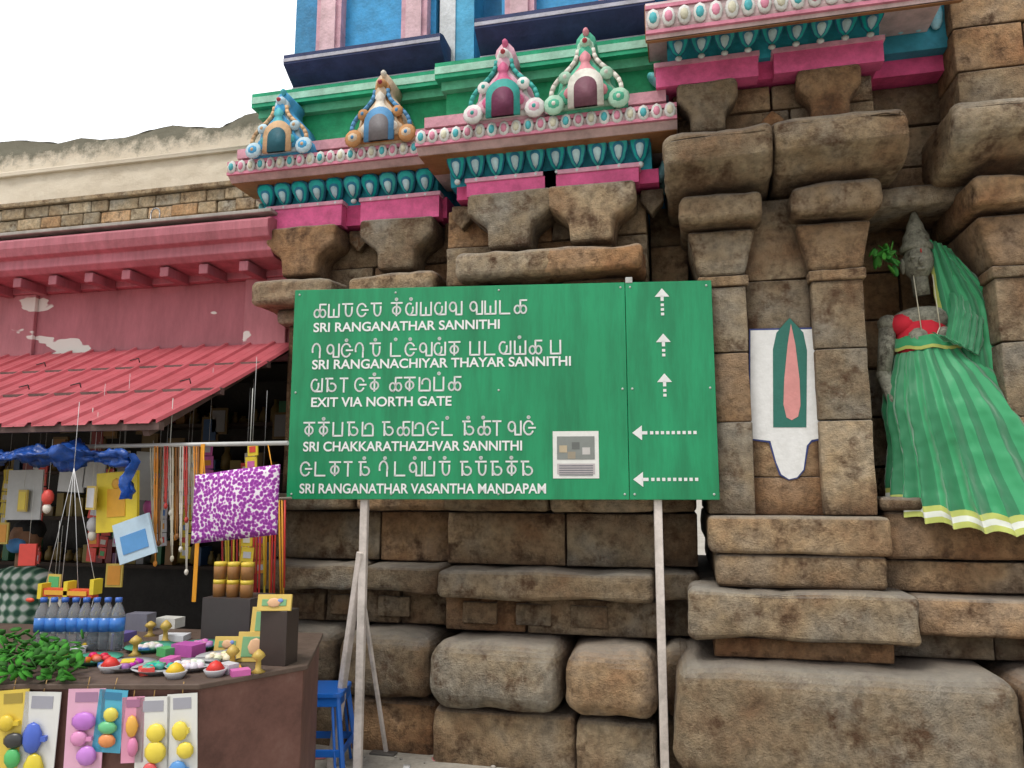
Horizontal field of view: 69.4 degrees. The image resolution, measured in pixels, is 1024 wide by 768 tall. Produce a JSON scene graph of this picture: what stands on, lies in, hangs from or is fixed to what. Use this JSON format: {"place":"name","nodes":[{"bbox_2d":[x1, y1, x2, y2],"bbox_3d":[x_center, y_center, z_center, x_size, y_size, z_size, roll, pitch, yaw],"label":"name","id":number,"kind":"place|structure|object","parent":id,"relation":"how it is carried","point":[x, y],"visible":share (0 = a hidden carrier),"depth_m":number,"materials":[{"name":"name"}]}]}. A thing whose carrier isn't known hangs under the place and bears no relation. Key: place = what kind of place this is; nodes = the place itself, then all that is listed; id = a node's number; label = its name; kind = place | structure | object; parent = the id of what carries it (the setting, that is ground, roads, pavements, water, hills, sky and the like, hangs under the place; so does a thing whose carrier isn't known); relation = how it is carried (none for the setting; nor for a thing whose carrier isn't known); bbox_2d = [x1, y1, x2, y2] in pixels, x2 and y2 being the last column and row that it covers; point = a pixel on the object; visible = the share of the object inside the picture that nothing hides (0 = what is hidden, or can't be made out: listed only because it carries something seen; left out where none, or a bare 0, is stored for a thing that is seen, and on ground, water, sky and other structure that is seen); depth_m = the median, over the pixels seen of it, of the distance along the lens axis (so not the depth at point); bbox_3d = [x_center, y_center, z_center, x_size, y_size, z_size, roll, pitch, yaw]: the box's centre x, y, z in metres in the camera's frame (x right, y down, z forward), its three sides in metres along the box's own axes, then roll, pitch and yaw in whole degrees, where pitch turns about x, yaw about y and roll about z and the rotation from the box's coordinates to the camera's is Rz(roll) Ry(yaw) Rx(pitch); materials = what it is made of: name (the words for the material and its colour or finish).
{"place":"outdoors","nodes":[
{"label":"outdoors","id":0,"kind":"place"},
{"bbox_2d":[6,520,46,566],"bbox_3d":[-3.107,1.020,4.730,0.184,0.330,0.243,-2,-8,13],"label":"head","id":1,"kind":"object","parent":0,"point":[21,532],"visible":0.69,"depth_m":4.67},
{"bbox_2d":[0,566,52,623],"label":"checkered cloth","id":2,"kind":"object","parent":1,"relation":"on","point":[18,586],"visible":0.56,"depth_m":4.57,"materials":[{"name":"green fabric"}]},
{"bbox_2d":[0,437,140,499],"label":"blue tarp","id":3,"kind":"object","parent":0,"point":[61,456],"visible":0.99,"depth_m":4.03,"materials":[{"name":"blue plastic"}]},
{"bbox_2d":[0,357,266,679],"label":"trinkets","id":4,"kind":"object","parent":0,"point":[29,554],"visible":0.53,"depth_m":4.18,"materials":[{"name":"gold metal"}]},
{"bbox_2d":[0,277,289,363],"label":"painted wall","id":5,"kind":"structure","parent":0,"point":[216,314],"depth_m":5.84,"materials":[{"name":"pink paint"}]},
{"bbox_2d":[0,208,283,297],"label":"shop cornice","id":6,"kind":"structure","parent":5,"relation":"attached to","point":[220,247],"depth_m":5.55,"materials":[{"name":"pink paint"}]},
{"bbox_2d":[0,341,288,435],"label":"corrugated awning","id":7,"kind":"object","parent":5,"relation":"attached to","point":[148,429],"visible":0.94,"depth_m":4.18,"materials":[{"name":"red metal"}]},
{"bbox_2d":[0,399,292,565],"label":"shop shelf stock","id":8,"kind":"object","parent":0,"point":[216,425],"visible":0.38,"depth_m":6.39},
{"bbox_2d":[5,388,291,601],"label":"shop hanging goods","id":9,"kind":"object","parent":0,"point":[130,528],"visible":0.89,"depth_m":4.10},
{"bbox_2d":[0,0,296,142],"label":"sky","id":10,"kind":"structure","parent":0,"point":[70,70],"materials":[{"name":"white"}]},
{"bbox_2d":[26,402,271,606],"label":"shop bag strings","id":11,"kind":"object","parent":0,"point":[71,589],"visible":0.64,"depth_m":3.80},
{"bbox_2d":[191,464,279,543],"bbox_3d":[-1.454,0.628,3.862,0.492,0.414,0.062,-2,-8,13],"label":"patterned cloth","id":12,"kind":"object","parent":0,"point":[235,504],"visible":1,"depth_m":3.85,"materials":[{"name":"purple fabric"}]},
{"bbox_2d":[287,280,719,499],"bbox_3d":[-0.081,0.037,4.291,2.448,1.250,0.361,-2,-8,13],"label":"sign panel","id":13,"kind":"object","parent":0,"point":[592,330],"visible":1,"depth_m":4.28,"materials":[{"name":"green metal"}]},
{"bbox_2d":[311,396,450,406],"bbox_3d":[-0.768,0.103,4.330,0.837,0.058,0.001,-1,-8,5],"label":"sign text","id":14,"kind":"object","parent":13,"relation":"attached to","point":[378,404],"visible":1,"depth_m":4.33},
{"bbox_2d":[314,319,499,331],"bbox_3d":[-0.630,-0.345,4.381,1.120,0.058,0.001,-1,-8,5],"label":"sign text","id":15,"kind":"object","parent":13,"relation":"attached to","point":[403,322],"visible":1,"depth_m":4.38},
{"bbox_2d":[303,441,521,451],"bbox_3d":[-0.583,0.359,4.278,1.285,0.058,0.001,-1,-8,5],"label":"sign text","id":16,"kind":"object","parent":13,"relation":"attached to","point":[414,446],"visible":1,"depth_m":4.28},
{"bbox_2d":[299,483,545,493],"bbox_3d":[-0.521,0.599,4.239,1.432,0.058,0.001,-1,-8,5],"label":"sign text","id":17,"kind":"object","parent":13,"relation":"attached to","point":[483,488],"visible":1,"depth_m":4.23},
{"bbox_2d":[312,356,570,368],"bbox_3d":[-0.424,-0.124,4.332,1.533,0.058,0.001,-1,-8,5],"label":"sign text","id":18,"kind":"object","parent":13,"relation":"attached to","point":[444,359],"visible":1,"depth_m":4.33},
{"bbox_2d":[300,289,697,485],"bbox_3d":[-0.102,0.022,4.283,2.260,1.138,0.318,-2,-8,13],"label":"sign lettering","id":19,"kind":"object","parent":13,"relation":"attached to","point":[575,454],"visible":1,"depth_m":4.28},
{"bbox_2d":[290,284,714,495],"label":"sign bolts","id":20,"kind":"object","parent":13,"relation":"attached to","point":[620,287],"visible":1,"depth_m":4.26,"materials":[{"name":"metal"}]},
{"bbox_2d":[315,500,705,767],"bbox_3d":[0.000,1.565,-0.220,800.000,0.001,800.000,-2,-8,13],"label":"ground","id":21,"kind":"structure","parent":0,"point":[412,760],"depth_m":4.33,"materials":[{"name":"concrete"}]},
{"bbox_2d":[0,361,294,628],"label":"shop interior","id":22,"kind":"object","parent":21,"relation":"on","point":[161,590],"visible":0.02,"depth_m":6.63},
{"bbox_2d":[0,180,259,232],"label":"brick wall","id":23,"kind":"structure","parent":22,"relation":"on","point":[195,199],"depth_m":6.05,"materials":[{"name":"beige brick"}]},
{"bbox_2d":[0,113,262,203],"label":"parapet wall","id":24,"kind":"structure","parent":23,"relation":"on","point":[171,155],"depth_m":6.22,"materials":[{"name":"paint"}]},
{"bbox_2d":[150,208,160,218],"bbox_3d":[-2.803,-1.267,5.806,0.092,0.245,0.012,-2,-8,13],"label":"parapet iron hook","id":25,"kind":"object","parent":22,"relation":"on","point":[152,211],"visible":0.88,"depth_m":5.82,"materials":[{"name":"grey metal"}]},
{"bbox_2d":[0,647,318,767],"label":"shop counter cabinets","id":26,"kind":"object","parent":21,"relation":"on","point":[269,722],"visible":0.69,"depth_m":2.93,"materials":[{"name":"brown wood"}]},
{"bbox_2d":[33,602,125,650],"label":"water bottles","id":27,"kind":"object","parent":26,"relation":"on","point":[103,641],"visible":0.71,"depth_m":3.36,"materials":[{"name":"blue"}]},
{"bbox_2d":[33,597,125,631],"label":"water bottle labels","id":28,"kind":"object","parent":27,"relation":"attached to","point":[79,624],"visible":0.96,"depth_m":3.35,"materials":[{"name":"blue plastic"}]},
{"bbox_2d":[0,677,197,767],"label":"toy packets","id":29,"kind":"object","parent":26,"relation":"attached to","point":[150,732],"visible":1,"depth_m":2.75},
{"bbox_2d":[0,623,322,689],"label":"stall tabletop","id":30,"kind":"object","parent":26,"relation":"on","point":[308,644],"visible":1,"depth_m":2.91,"materials":[{"name":"brown wood"}]},
{"bbox_2d":[0,627,87,683],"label":"pile of leaves","id":31,"kind":"object","parent":30,"relation":"on","point":[42,652],"visible":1,"depth_m":2.89,"materials":[{"name":"green plant"}]},
{"bbox_2d":[67,561,274,675],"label":"shop counter goods","id":32,"kind":"object","parent":30,"relation":"on","point":[229,604],"visible":0.68,"depth_m":3.57},
{"bbox_2d":[214,594,298,665],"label":"shop framed pictures","id":33,"kind":"object","parent":30,"relation":"on","point":[272,634],"visible":0.97,"depth_m":3.10,"materials":[{"name":"yellow paper"}]},
{"bbox_2d":[315,680,353,767],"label":"plastic stool","id":34,"kind":"object","parent":21,"relation":"on","point":[331,694],"visible":0.48,"depth_m":4.11,"materials":[{"name":"blue plastic"}]},
{"bbox_2d":[315,755,495,767],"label":"ground debris","id":35,"kind":"object","parent":21,"relation":"on","point":[408,765],"visible":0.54,"depth_m":4.26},
{"bbox_2d":[326,277,668,767],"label":"sign posts","id":36,"kind":"object","parent":21,"relation":"on","point":[357,609],"visible":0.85,"depth_m":4.17,"materials":[{"name":"grey metal"}]},
{"bbox_2d":[252,64,1023,767],"bbox_3d":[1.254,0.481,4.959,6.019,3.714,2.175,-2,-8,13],"label":"weathered temple blocks","id":37,"kind":"structure","parent":21,"relation":"on","point":[830,168],"depth_m":4.19,"materials":[{"name":"stone"}]},
{"bbox_2d":[272,0,1023,663],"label":"temple wall courses","id":38,"kind":"object","parent":37,"relation":"on","point":[838,312],"visible":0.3,"depth_m":4.33,"materials":[{"name":"brown stone"}]},
{"bbox_2d":[226,0,962,233],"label":"painted gopuram stucco","id":39,"kind":"object","parent":38,"relation":"on","point":[434,59],"visible":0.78,"depth_m":4.74,"materials":[{"name":"paint"}]},
{"bbox_2d":[228,0,942,208],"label":"gopuram lotus petals","id":40,"kind":"object","parent":39,"relation":"attached to","point":[584,79],"visible":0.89,"depth_m":4.57,"materials":[{"name":"paint"}]},
{"bbox_2d":[749,318,831,479],"bbox_3d":[1.581,0.079,4.195,0.477,0.926,0.010,-2,-8,13],"label":"wall emblem","id":41,"kind":"object","parent":38,"relation":"attached to","point":[784,421],"visible":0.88,"depth_m":4.21,"materials":[{"name":"paint"}]},
{"bbox_2d":[876,212,947,401],"bbox_3d":[2.401,-0.196,4.256,0.595,1.678,0.300,-2,-8,13],"label":"stone statue","id":42,"kind":"object","parent":38,"relation":"attached to","point":[916,263],"visible":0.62,"depth_m":4.27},
{"bbox_2d":[868,242,940,333],"bbox_3d":[2.258,-0.523,4.278,0.326,0.660,0.156,-2,-8,13],"label":"statue leaf garland","id":43,"kind":"object","parent":42,"relation":"hanging from","point":[886,253],"visible":1,"depth_m":4.32},
{"bbox_2d":[892,314,944,353],"bbox_3d":[2.352,-0.234,4.260,0.335,0.370,0.218,-2,-8,13],"label":"red statue blouse","id":44,"kind":"object","parent":42,"relation":"on","point":[903,325],"visible":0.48,"depth_m":4.22,"materials":[{"name":"red fabric"}]},
{"bbox_2d":[881,240,1023,536],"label":"green sari","id":45,"kind":"object","parent":42,"relation":"on","point":[954,425],"visible":0.93,"depth_m":3.96,"materials":[{"name":"green fabric"}]},
{"bbox_2d":[298,619,1023,767],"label":"stone base blocks","id":46,"kind":"structure","parent":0,"point":[900,712],"depth_m":3.69,"materials":[{"name":"brown stone"}]}
]}

